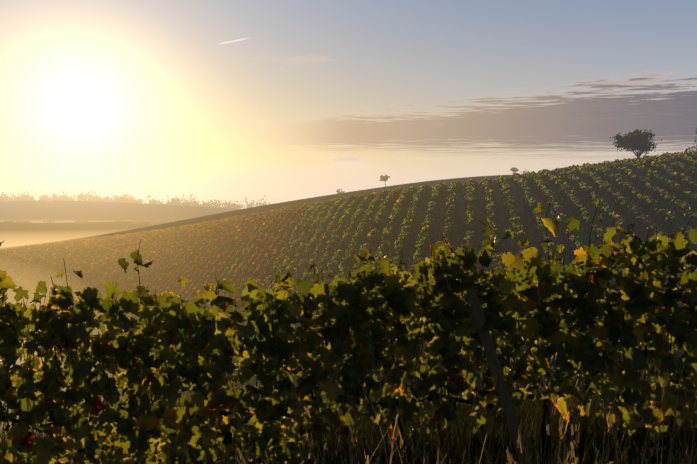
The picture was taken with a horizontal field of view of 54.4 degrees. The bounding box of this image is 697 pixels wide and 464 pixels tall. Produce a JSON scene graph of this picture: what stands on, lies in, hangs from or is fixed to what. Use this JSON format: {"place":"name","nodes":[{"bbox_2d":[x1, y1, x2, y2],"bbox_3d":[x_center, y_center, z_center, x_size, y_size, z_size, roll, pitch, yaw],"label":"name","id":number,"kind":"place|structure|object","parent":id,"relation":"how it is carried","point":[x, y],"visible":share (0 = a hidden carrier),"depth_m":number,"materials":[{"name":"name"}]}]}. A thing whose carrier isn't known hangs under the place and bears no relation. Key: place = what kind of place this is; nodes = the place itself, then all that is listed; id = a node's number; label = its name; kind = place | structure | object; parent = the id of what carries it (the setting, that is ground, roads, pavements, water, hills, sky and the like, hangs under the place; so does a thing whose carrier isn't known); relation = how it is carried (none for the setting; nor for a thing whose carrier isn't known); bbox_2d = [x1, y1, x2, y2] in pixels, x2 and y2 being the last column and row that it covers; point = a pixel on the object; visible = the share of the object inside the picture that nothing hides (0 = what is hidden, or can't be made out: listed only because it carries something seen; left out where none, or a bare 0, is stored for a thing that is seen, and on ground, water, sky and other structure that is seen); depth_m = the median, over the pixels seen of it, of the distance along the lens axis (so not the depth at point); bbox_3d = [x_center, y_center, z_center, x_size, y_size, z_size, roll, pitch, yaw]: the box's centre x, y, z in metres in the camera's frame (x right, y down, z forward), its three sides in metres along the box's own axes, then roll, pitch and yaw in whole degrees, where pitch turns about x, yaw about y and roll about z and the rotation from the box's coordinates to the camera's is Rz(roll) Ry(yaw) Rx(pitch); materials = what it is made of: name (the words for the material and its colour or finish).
{"place":"outdoors","nodes":[
{"label":"outdoors","id":0,"kind":"place"},
{"bbox_2d":[0,221,171,247],"bbox_3d":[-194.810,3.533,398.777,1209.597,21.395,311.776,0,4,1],"label":"fog bank","id":1,"kind":"structure","parent":0,"point":[17,233],"depth_m":361.58,"materials":[{"name":"beige"}]},
{"bbox_2d":[0,200,239,222],"bbox_3d":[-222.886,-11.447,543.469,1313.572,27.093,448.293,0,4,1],"label":"hill","id":2,"kind":"structure","parent":0,"point":[57,211],"depth_m":492.92,"materials":[{"name":"beige"}]},
{"bbox_2d":[0,185,392,208],"bbox_3d":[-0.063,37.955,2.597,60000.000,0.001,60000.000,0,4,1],"label":"fog","id":3,"kind":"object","parent":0,"point":[273,194],"depth_m":3753.83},
{"bbox_2d":[1,174,523,248],"bbox_3d":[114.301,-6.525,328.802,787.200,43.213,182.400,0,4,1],"label":"hill ridge","id":4,"kind":"structure","parent":0,"point":[269,207],"depth_m":322.07,"materials":[{"name":"brown soil"}]},
{"bbox_2d":[0,341,696,463],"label":"verge grass","id":5,"kind":"structure","parent":0,"point":[577,438],"depth_m":4.95,"materials":[{"name":"green plant"}]},
{"bbox_2d":[308,159,388,169],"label":"hill island","id":6,"kind":"structure","parent":0,"point":[348,164],"depth_m":2924.66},
{"bbox_2d":[334,157,357,160],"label":"island trees","id":7,"kind":"object","parent":6,"relation":"on","point":[340,158],"visible":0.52,"depth_m":2977.50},
{"bbox_2d":[0,0,696,184],"label":"sky","id":8,"kind":"structure","parent":0,"point":[93,92],"materials":[{"name":"blue"}]},
{"bbox_2d":[1,195,696,463],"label":"terrain ground","id":9,"kind":"structure","parent":0,"point":[679,353],"depth_m":38.34,"materials":[{"name":"brown soil"}]},
{"bbox_2d":[0,198,696,463],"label":"vine leaves","id":10,"kind":"object","parent":9,"relation":"on","point":[341,318],"depth_m":4.44,"materials":[{"name":"green plant"}]},
{"bbox_2d":[0,149,696,416],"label":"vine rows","id":11,"kind":"object","parent":9,"relation":"on","point":[439,188],"depth_m":80.76,"materials":[{"name":"green plant"}]},
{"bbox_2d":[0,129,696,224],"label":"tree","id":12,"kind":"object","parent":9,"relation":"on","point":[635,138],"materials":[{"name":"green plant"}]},
{"bbox_2d":[127,322,676,401],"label":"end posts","id":13,"kind":"object","parent":9,"relation":"on","point":[292,375],"visible":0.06,"depth_m":47.07,"materials":[{"name":"brown wood"}]},
{"bbox_2d":[466,288,527,463],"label":"vine posts","id":14,"kind":"object","parent":9,"relation":"on","point":[490,352],"visible":0.75,"depth_m":4.21,"materials":[{"name":"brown wood"}]},
{"bbox_2d":[9,271,696,422],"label":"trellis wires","id":15,"kind":"object","parent":14,"relation":"attached to","point":[462,340],"visible":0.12,"depth_m":4.54,"materials":[{"name":"grey metal"}]}
]}

